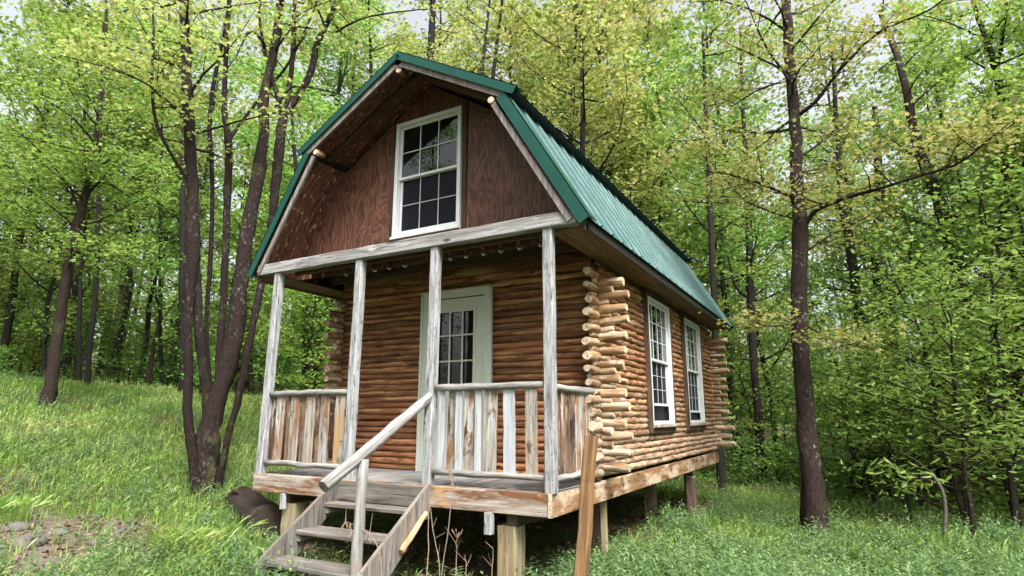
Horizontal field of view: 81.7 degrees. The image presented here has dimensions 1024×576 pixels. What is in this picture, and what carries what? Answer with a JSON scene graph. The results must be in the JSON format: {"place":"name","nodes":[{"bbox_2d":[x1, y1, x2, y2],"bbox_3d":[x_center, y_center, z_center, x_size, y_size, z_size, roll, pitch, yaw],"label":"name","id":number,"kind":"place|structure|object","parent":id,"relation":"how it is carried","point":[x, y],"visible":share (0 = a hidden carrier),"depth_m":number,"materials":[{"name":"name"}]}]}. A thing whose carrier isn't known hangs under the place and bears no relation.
{"place":"outdoors","nodes":[
{"label":"outdoors","id":0,"kind":"place"},
{"bbox_2d":[0,373,1023,575],"bbox_3d":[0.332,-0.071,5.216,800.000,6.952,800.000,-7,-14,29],"label":"ground","id":1,"kind":"structure","parent":0,"point":[501,518],"depth_m":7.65,"materials":[{"name":"green plant"}]},
{"bbox_2d":[0,493,61,523],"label":"grass clump","id":2,"kind":"object","parent":1,"relation":"on","point":[8,505],"visible":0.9,"depth_m":6.35,"materials":[{"name":"green plant"}]},
{"bbox_2d":[6,331,64,376],"bbox_3d":[-15.006,2.213,18.669,2.432,1.930,1.808,-3,-13,15],"label":"shrub","id":3,"kind":"object","parent":1,"relation":"on","point":[32,355],"visible":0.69,"depth_m":18.66,"materials":[{"name":"green plant"}]},
{"bbox_2d":[0,103,86,373],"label":"young tree","id":4,"kind":"object","parent":1,"relation":"on","point":[4,307],"visible":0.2,"depth_m":20.65,"materials":[{"name":"green plant"}]},
{"bbox_2d":[0,125,91,375],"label":"young tree","id":5,"kind":"object","parent":1,"relation":"on","point":[10,358],"visible":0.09,"depth_m":22.13,"materials":[{"name":"green plant"}]},
{"bbox_2d":[0,0,102,281],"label":"forest tree","id":6,"kind":"object","parent":1,"relation":"on","point":[24,38],"visible":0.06,"depth_m":24.98,"materials":[{"name":"green plant"}]},
{"bbox_2d":[33,316,112,380],"bbox_3d":[-13.045,1.976,17.805,1.949,2.419,2.017,8,-15,-33],"label":"shrub","id":7,"kind":"object","parent":1,"relation":"on","point":[75,354],"visible":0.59,"depth_m":17.76,"materials":[{"name":"green plant"}]},
{"bbox_2d":[0,0,158,383],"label":"slender tree","id":8,"kind":"object","parent":1,"relation":"on","point":[79,306],"visible":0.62,"depth_m":15.93,"materials":[{"name":"green plant"}]},
{"bbox_2d":[0,57,161,377],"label":"young tree","id":9,"kind":"object","parent":1,"relation":"on","point":[49,290],"visible":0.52,"depth_m":17.18,"materials":[{"name":"green plant"}]},
{"bbox_2d":[18,207,143,376],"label":"young tree","id":10,"kind":"object","parent":1,"relation":"on","point":[108,323],"visible":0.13,"depth_m":23.21,"materials":[{"name":"green plant"}]},
{"bbox_2d":[0,0,167,374],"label":"forest tree","id":11,"kind":"object","parent":1,"relation":"on","point":[7,331],"visible":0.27,"depth_m":18.27,"materials":[{"name":"green plant"}]},
{"bbox_2d":[16,4,176,384],"bbox_3d":[-11.152,-2.736,16.195,3.940,11.145,4.136,0,-12,-1],"label":"slender tree","id":12,"kind":"object","parent":1,"relation":"on","point":[88,366],"visible":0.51,"depth_m":15.72,"materials":[{"name":"green plant"}]},
{"bbox_2d":[0,0,197,411],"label":"leaning tree","id":13,"kind":"object","parent":1,"relation":"on","point":[49,391],"visible":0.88,"depth_m":12.37,"materials":[{"name":"green plant"}]},
{"bbox_2d":[0,0,227,380],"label":"forest tree","id":14,"kind":"object","parent":1,"relation":"on","point":[74,293],"visible":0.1,"depth_m":19.60,"materials":[{"name":"green plant"}]},
{"bbox_2d":[96,329,155,382],"bbox_3d":[-12.334,2.394,19.222,1.761,2.185,1.822,7,-14,-30],"label":"shrub","id":15,"kind":"object","parent":1,"relation":"on","point":[131,358],"visible":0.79,"depth_m":19.16,"materials":[{"name":"green plant"}]},
{"bbox_2d":[108,213,178,375],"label":"young tree","id":16,"kind":"object","parent":1,"relation":"on","point":[141,300],"visible":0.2,"depth_m":28.00,"materials":[{"name":"green plant"}]},
{"bbox_2d":[92,165,217,385],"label":"sapling","id":17,"kind":"object","parent":1,"relation":"on","point":[151,361],"visible":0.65,"depth_m":17.64,"materials":[{"name":"green plant"}]},
{"bbox_2d":[67,0,243,382],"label":"forest tree","id":18,"kind":"object","parent":1,"relation":"on","point":[128,299],"visible":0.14,"depth_m":20.99,"materials":[{"name":"green plant"}]},
{"bbox_2d":[92,1,219,386],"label":"slender tree","id":19,"kind":"object","parent":1,"relation":"on","point":[161,378],"visible":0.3,"depth_m":19.02,"materials":[{"name":"green plant"}]},
{"bbox_2d":[102,11,243,383],"bbox_3d":[-13.665,-3.949,23.372,5.608,15.941,6.133,9,-15,-34],"label":"forest tree","id":20,"kind":"object","parent":1,"relation":"on","point":[148,321],"visible":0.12,"depth_m":23.08,"materials":[{"name":"green plant"}]},
{"bbox_2d":[112,9,264,392],"bbox_3d":[-9.769,-2.654,17.789,5.017,11.815,3.234,1,-12,-2],"label":"slender tree","id":21,"kind":"object","parent":1,"relation":"on","point":[181,266],"visible":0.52,"depth_m":17.37,"materials":[{"name":"green plant"}]},
{"bbox_2d":[146,522,237,564],"bbox_3d":[-2.986,2.360,5.534,0.726,0.313,0.741,11,-16,-40],"label":"grass clump","id":22,"kind":"object","parent":1,"relation":"on","point":[198,537],"visible":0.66,"depth_m":5.44,"materials":[{"name":"green plant"}]},
{"bbox_2d":[113,0,275,383],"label":"forest tree","id":23,"kind":"object","parent":1,"relation":"on","point":[205,175],"visible":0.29,"depth_m":21.27,"materials":[{"name":"green plant"}]},
{"bbox_2d":[129,120,290,364],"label":"young tree","id":24,"kind":"object","parent":1,"relation":"on","point":[237,214],"visible":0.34,"depth_m":17.82,"materials":[{"name":"green plant"}]},
{"bbox_2d":[21,0,457,498],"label":"clump tree","id":25,"kind":"object","parent":1,"relation":"on","point":[207,462],"visible":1,"depth_m":9.04,"materials":[{"name":"green plant"}]},
{"bbox_2d":[166,1,314,383],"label":"forest tree","id":26,"kind":"object","parent":1,"relation":"on","point":[256,77],"visible":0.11,"depth_m":27.46,"materials":[{"name":"green plant"}]},
{"bbox_2d":[172,125,312,391],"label":"young tree","id":27,"kind":"object","parent":1,"relation":"on","point":[253,254],"visible":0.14,"depth_m":20.11,"materials":[{"name":"green plant"}]},
{"bbox_2d":[224,486,281,538],"bbox_3d":[-3.114,2.711,7.151,0.434,0.464,1.643,8,-15,-33],"label":"fallen log","id":28,"kind":"object","parent":1,"relation":"on","point":[246,501],"visible":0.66,"depth_m":6.60,"materials":[{"name":"wood"}]},
{"bbox_2d":[208,0,310,382],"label":"slender tree","id":29,"kind":"object","parent":1,"relation":"on","point":[261,70],"visible":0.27,"depth_m":17.08,"materials":[{"name":"green plant"}]},
{"bbox_2d":[241,45,336,388],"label":"forest tree","id":30,"kind":"object","parent":1,"relation":"on","point":[309,119],"visible":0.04,"depth_m":27.22,"materials":[{"name":"green plant"}]},
{"bbox_2d":[243,171,336,390],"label":"young tree","id":31,"kind":"object","parent":1,"relation":"on","point":[313,306],"visible":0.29,"depth_m":14.43,"materials":[{"name":"green plant"}]},
{"bbox_2d":[263,96,346,367],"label":"young tree","id":32,"kind":"object","parent":1,"relation":"on","point":[332,111],"visible":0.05,"depth_m":16.32,"materials":[{"name":"green plant"}]},
{"bbox_2d":[275,294,337,390],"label":"sapling","id":33,"kind":"object","parent":1,"relation":"on","point":[308,365],"visible":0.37,"depth_m":15.30,"materials":[{"name":"green plant"}]},
{"bbox_2d":[228,0,404,388],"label":"forest tree","id":34,"kind":"object","parent":1,"relation":"on","point":[341,75],"visible":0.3,"depth_m":20.78,"materials":[{"name":"green plant"}]},
{"bbox_2d":[240,0,426,300],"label":"forest tree","id":35,"kind":"object","parent":1,"relation":"on","point":[329,83],"visible":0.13,"depth_m":24.55,"materials":[{"name":"green plant"}]},
{"bbox_2d":[319,0,426,119],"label":"roof tree","id":36,"kind":"object","parent":1,"relation":"on","point":[370,70],"visible":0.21,"depth_m":21.55,"materials":[{"name":"green plant"}]},
{"bbox_2d":[359,0,490,79],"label":"roof tree","id":37,"kind":"object","parent":1,"relation":"on","point":[430,43],"visible":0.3,"depth_m":16.47,"materials":[{"name":"green plant"}]},
{"bbox_2d":[362,0,493,66],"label":"forest tree","id":38,"kind":"object","parent":1,"relation":"on","point":[445,9],"visible":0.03,"depth_m":28.88,"materials":[{"name":"green plant"}]},
{"bbox_2d":[412,0,513,80],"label":"forest tree","id":39,"kind":"object","parent":1,"relation":"on","point":[472,17],"visible":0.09,"depth_m":23.84,"materials":[{"name":"green plant"}]},
{"bbox_2d":[439,0,535,75],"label":"roof tree","id":40,"kind":"object","parent":1,"relation":"on","point":[483,58],"visible":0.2,"depth_m":19.06,"materials":[{"name":"green plant"}]},
{"bbox_2d":[439,0,537,98],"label":"roof tree","id":41,"kind":"object","parent":1,"relation":"on","point":[495,62],"visible":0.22,"depth_m":19.32,"materials":[{"name":"green plant"}]},
{"bbox_2d":[246,51,735,575],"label":"log cabin","id":42,"kind":"object","parent":1,"relation":"on","point":[508,377],"visible":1,"depth_m":6.62,"materials":[{"name":"brown wood"}]},
{"bbox_2d":[389,105,462,240],"bbox_3d":[-0.983,-1.325,6.913,0.975,1.481,0.112,-7,-14,29],"label":"attic window","id":43,"kind":"structure","parent":42,"relation":"in","point":[428,155],"depth_m":6.94,"materials":[{"name":"white plastic"}]},
{"bbox_2d":[344,232,541,275],"bbox_3d":[-0.889,-0.364,6.406,2.755,0.126,0.331,-7,-14,29],"label":"light string","id":44,"kind":"object","parent":42,"relation":"hanging from","point":[466,255],"visible":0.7,"depth_m":6.33,"materials":[{"name":"grey"}]},
{"bbox_2d":[415,285,492,470],"bbox_3d":[-0.666,1.047,6.871,1.008,2.107,0.105,-7,-14,29],"label":"door","id":45,"kind":"structure","parent":42,"relation":"in","point":[466,324],"depth_m":6.92,"materials":[{"name":"green paint"}]},
{"bbox_2d":[648,295,676,427],"bbox_3d":[1.962,1.006,7.920,0.130,1.667,1.071,-7,-14,29],"label":"side window","id":46,"kind":"structure","parent":42,"relation":"in","point":[659,321],"depth_m":8.09,"materials":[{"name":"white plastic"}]},
{"bbox_2d":[684,317,706,425],"bbox_3d":[2.926,1.374,9.604,0.130,1.667,1.111,-7,-14,29],"label":"side window","id":47,"kind":"structure","parent":42,"relation":"in","point":[692,333],"depth_m":9.82,"materials":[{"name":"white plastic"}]},
{"bbox_2d":[0,104,1022,431],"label":"woods","id":48,"kind":"object","parent":1,"relation":"on","point":[168,320],"visible":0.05,"depth_m":41.28,"materials":[{"name":"green plant"}]},
{"bbox_2d":[0,370,1023,575],"bbox_3d":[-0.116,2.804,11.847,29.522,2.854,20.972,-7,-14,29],"label":"grass","id":49,"kind":"structure","parent":1,"relation":"on","point":[146,467],"depth_m":8.28,"materials":[{"name":"green plant"}]},
{"bbox_2d":[0,370,1023,575],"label":"weeds","id":50,"kind":"object","parent":1,"relation":"on","point":[666,565],"visible":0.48,"depth_m":6.40,"materials":[{"name":"green plant"}]},
{"bbox_2d":[427,0,609,156],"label":"forest tree","id":51,"kind":"object","parent":1,"relation":"on","point":[509,45],"visible":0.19,"depth_m":22.71,"materials":[{"name":"green plant"}]},
{"bbox_2d":[527,0,613,173],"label":"roof tree","id":52,"kind":"object","parent":1,"relation":"on","point":[572,87],"visible":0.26,"depth_m":18.59,"materials":[{"name":"plant"}]},
{"bbox_2d":[482,0,663,193],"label":"forest tree","id":53,"kind":"object","parent":1,"relation":"on","point":[540,63],"visible":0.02,"depth_m":24.75,"materials":[{"name":"green plant"}]},
{"bbox_2d":[573,435,597,575],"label":"wooden stake","id":54,"kind":"object","parent":1,"relation":"on","point":[585,525],"visible":1,"depth_m":4.27,"materials":[{"name":"orange wood"}]},
{"bbox_2d":[482,0,732,222],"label":"forest tree","id":55,"kind":"object","parent":1,"relation":"on","point":[585,123],"visible":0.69,"depth_m":16.55,"materials":[{"name":"green plant"}]},
{"bbox_2d":[529,0,697,242],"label":"forest tree","id":56,"kind":"object","parent":1,"relation":"on","point":[609,173],"visible":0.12,"depth_m":20.71,"materials":[{"name":"green plant"}]},
{"bbox_2d":[518,0,714,213],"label":"forest tree","id":57,"kind":"object","parent":1,"relation":"on","point":[658,42],"visible":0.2,"depth_m":20.64,"materials":[{"name":"green plant"}]},
{"bbox_2d":[588,0,749,254],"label":"forest tree","id":58,"kind":"object","parent":1,"relation":"on","point":[642,33],"visible":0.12,"depth_m":22.59,"materials":[{"name":"green plant"}]},
{"bbox_2d":[604,32,760,420],"bbox_3d":[4.396,-1.101,17.458,4.908,13.027,5.565,-3,-13,13],"label":"young tree","id":59,"kind":"object","parent":1,"relation":"on","point":[692,228],"visible":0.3,"depth_m":17.00,"materials":[{"name":"green plant"}]},
{"bbox_2d":[622,0,844,470],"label":"forest tree","id":60,"kind":"object","parent":1,"relation":"on","point":[719,235],"visible":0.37,"depth_m":17.53,"materials":[{"name":"green plant"}]},
{"bbox_2d":[692,206,788,451],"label":"young tree","id":61,"kind":"object","parent":1,"relation":"on","point":[732,330],"visible":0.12,"depth_m":23.19,"materials":[{"name":"green plant"}]},
{"bbox_2d":[622,0,862,494],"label":"slender tree","id":62,"kind":"object","parent":1,"relation":"on","point":[711,266],"visible":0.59,"depth_m":13.41,"materials":[{"name":"green plant"}]},
{"bbox_2d":[667,10,821,480],"bbox_3d":[5.903,-1.618,14.748,4.262,12.653,4.159,-7,-14,29],"label":"slender tree","id":63,"kind":"object","parent":1,"relation":"on","point":[748,245],"visible":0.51,"depth_m":14.66,"materials":[{"name":"green plant"}]},
{"bbox_2d":[705,152,790,439],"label":"forest tree","id":64,"kind":"object","parent":1,"relation":"on","point":[758,297],"visible":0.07,"depth_m":28.29,"materials":[{"name":"green plant"}]},
{"bbox_2d":[702,210,794,445],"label":"young tree","id":65,"kind":"object","parent":1,"relation":"on","point":[741,297],"visible":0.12,"depth_m":25.42,"materials":[{"name":"green plant"}]},
{"bbox_2d":[723,431,776,485],"bbox_3d":[5.169,3.882,13.014,1.343,1.434,1.807,0,-12,2],"label":"shrub","id":66,"kind":"object","parent":1,"relation":"on","point":[746,457],"visible":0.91,"depth_m":13.08,"materials":[{"name":"green plant"}]},
{"bbox_2d":[720,306,799,474],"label":"sapling","id":67,"kind":"object","parent":1,"relation":"on","point":[742,428],"visible":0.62,"depth_m":14.65,"materials":[{"name":"green plant"}]},
{"bbox_2d":[682,85,854,464],"bbox_3d":[7.585,-0.781,18.598,4.954,13.150,5.618,-9,-15,36],"label":"young tree","id":68,"kind":"object","parent":1,"relation":"on","point":[788,341],"visible":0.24,"depth_m":18.20,"materials":[{"name":"green plant"}]},
{"bbox_2d":[749,438,798,484],"bbox_3d":[6.003,3.994,13.369,1.152,1.230,1.550,-8,-14,32],"label":"shrub","id":69,"kind":"object","parent":1,"relation":"on","point":[773,463],"visible":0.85,"depth_m":13.29,"materials":[{"name":"green plant"}]},
{"bbox_2d":[746,365,831,481],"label":"sapling","id":70,"kind":"object","parent":1,"relation":"on","point":[785,417],"visible":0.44,"depth_m":14.63,"materials":[{"name":"green plant"}]},
{"bbox_2d":[751,340,851,478],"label":"sapling","id":71,"kind":"object","parent":1,"relation":"on","point":[785,401],"visible":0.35,"depth_m":13.74,"materials":[{"name":"green plant"}]},
{"bbox_2d":[757,198,847,378],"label":"forest tree","id":72,"kind":"object","parent":1,"relation":"on","point":[837,320],"visible":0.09,"depth_m":33.84,"materials":[{"name":"green plant"}]},
{"bbox_2d":[758,255,862,429],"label":"young tree","id":73,"kind":"object","parent":1,"relation":"on","point":[782,377],"visible":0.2,"depth_m":22.22,"materials":[{"name":"green plant"}]},
{"bbox_2d":[726,0,939,410],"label":"forest tree","id":74,"kind":"object","parent":1,"relation":"on","point":[843,137],"visible":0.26,"depth_m":19.96,"materials":[{"name":"green plant"}]},
{"bbox_2d":[643,0,1023,536],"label":"tall tree","id":75,"kind":"object","parent":1,"relation":"on","point":[812,496],"visible":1,"depth_m":8.48,"materials":[{"name":"green plant"}]},
{"bbox_2d":[754,0,945,483],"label":"dark tree","id":76,"kind":"object","parent":1,"relation":"on","point":[851,257],"visible":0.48,"depth_m":15.34,"materials":[{"name":"green plant"}]},
{"bbox_2d":[794,322,905,498],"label":"sapling","id":77,"kind":"object","parent":1,"relation":"on","point":[830,438],"visible":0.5,"depth_m":12.22,"materials":[{"name":"green plant"}]},
{"bbox_2d":[765,275,935,492],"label":"sapling","id":78,"kind":"object","parent":1,"relation":"on","point":[817,353],"visible":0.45,"depth_m":12.90,"materials":[{"name":"green plant"}]},
{"bbox_2d":[804,137,916,347],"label":"forest tree","id":79,"kind":"object","parent":1,"relation":"on","point":[833,311],"visible":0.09,"depth_m":28.97,"materials":[{"name":"green plant"}]},
{"bbox_2d":[790,100,938,415],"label":"forest tree","id":80,"kind":"object","parent":1,"relation":"on","point":[849,310],"visible":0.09,"depth_m":24.92,"materials":[{"name":"green plant"}]},
{"bbox_2d":[823,416,926,505],"bbox_3d":[6.359,3.300,10.798,1.764,1.882,2.372,-1,-12,5],"label":"shrub","id":81,"kind":"object","parent":1,"relation":"on","point":[857,474],"visible":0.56,"depth_m":10.62,"materials":[{"name":"green plant"}]},
{"bbox_2d":[772,284,988,498],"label":"sapling","id":82,"kind":"object","parent":1,"relation":"on","point":[877,416],"visible":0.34,"depth_m":11.48,"materials":[{"name":"green plant"}]},
{"bbox_2d":[802,90,977,462],"bbox_3d":[12.287,-0.707,19.271,5.340,12.812,5.410,-7,-14,29],"label":"dark tree","id":83,"kind":"object","parent":1,"relation":"on","point":[878,219],"visible":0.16,"depth_m":19.35,"materials":[{"name":"green plant"}]},
{"bbox_2d":[817,314,975,504],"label":"bushy sapling","id":84,"kind":"object","parent":1,"relation":"on","point":[888,428],"visible":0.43,"depth_m":10.34,"materials":[{"name":"green plant"}]},
{"bbox_2d":[845,54,985,424],"bbox_3d":[20.391,-2.295,28.896,8.362,19.941,7.492,2,-12,-8],"label":"forest tree","id":85,"kind":"object","parent":1,"relation":"on","point":[897,98],"visible":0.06,"depth_m":29.63,"materials":[{"name":"green plant"}]},
{"bbox_2d":[811,220,1023,521],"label":"sapling","id":86,"kind":"object","parent":1,"relation":"on","point":[956,482],"visible":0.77,"depth_m":8.65,"materials":[{"name":"green plant"}]},
{"bbox_2d":[817,253,1022,509],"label":"sapling","id":87,"kind":"object","parent":1,"relation":"on","point":[937,471],"visible":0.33,"depth_m":10.70,"materials":[{"name":"green plant"}]},
{"bbox_2d":[823,0,1023,452],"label":"forked tree","id":88,"kind":"object","parent":1,"relation":"on","point":[933,178],"visible":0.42,"depth_m":13.72,"materials":[{"name":"green plant"}]},
{"bbox_2d":[826,283,1023,515],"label":"sapling","id":89,"kind":"object","parent":1,"relation":"on","point":[919,501],"visible":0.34,"depth_m":10.20,"materials":[{"name":"green plant"}]},
{"bbox_2d":[830,194,1023,499],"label":"sapling","id":90,"kind":"object","parent":1,"relation":"on","point":[910,251],"visible":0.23,"depth_m":12.66,"materials":[{"name":"green plant"}]},
{"bbox_2d":[831,245,1023,525],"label":"bushy sapling","id":91,"kind":"object","parent":1,"relation":"on","point":[963,437],"visible":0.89,"depth_m":8.13,"materials":[{"name":"green plant"}]},
{"bbox_2d":[837,123,1023,513],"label":"sapling","id":92,"kind":"object","parent":1,"relation":"on","point":[1000,286],"visible":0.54,"depth_m":9.61,"materials":[{"name":"green plant"}]},
{"bbox_2d":[852,0,1023,483],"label":"forest tree","id":93,"kind":"object","parent":1,"relation":"on","point":[943,97],"visible":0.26,"depth_m":15.28,"materials":[{"name":"green plant"}]},
{"bbox_2d":[853,0,1022,462],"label":"forest tree","id":94,"kind":"object","parent":1,"relation":"on","point":[933,123],"visible":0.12,"depth_m":20.71,"materials":[{"name":"green plant"}]},
{"bbox_2d":[860,0,1023,452],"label":"edge tree","id":95,"kind":"object","parent":1,"relation":"on","point":[984,36],"visible":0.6,"depth_m":11.45,"materials":[{"name":"green plant"}]},
{"bbox_2d":[880,242,1023,532],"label":"bushy sapling","id":96,"kind":"object","parent":1,"relation":"on","point":[1018,448],"visible":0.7,"depth_m":8.52,"materials":[{"name":"green plant"}]},
{"bbox_2d":[897,0,1023,389],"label":"young tree","id":97,"kind":"object","parent":1,"relation":"on","point":[931,239],"visible":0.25,"depth_m":11.60,"materials":[{"name":"green plant"}]},
{"bbox_2d":[898,43,1023,432],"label":"young tree","id":98,"kind":"object","parent":1,"relation":"on","point":[989,74],"visible":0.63,"depth_m":10.15,"materials":[{"name":"green plant"}]},
{"bbox_2d":[959,454,977,537],"bbox_3d":[5.871,2.656,7.493,0.576,1.071,0.085,9,-15,-34],"label":"trunk","id":99,"kind":"object","parent":1,"relation":"on","point":[971,512],"visible":0.9,"depth_m":7.34,"materials":[{"name":"brown plant"}]},
{"bbox_2d":[941,415,1023,507],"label":"shrub","id":100,"kind":"object","parent":1,"relation":"on","point":[980,489],"visible":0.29,"depth_m":10.57,"materials":[{"name":"green plant"}]},
{"bbox_2d":[994,430,1023,531],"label":"trunk","id":101,"kind":"object","parent":1,"relation":"on","point":[1012,492],"visible":0.56,"depth_m":8.15,"materials":[{"name":"brown plant"}]},
{"bbox_2d":[0,0,1023,417],"label":"sky","id":102,"kind":"structure","parent":0,"point":[414,15],"materials":[{"name":"white"}]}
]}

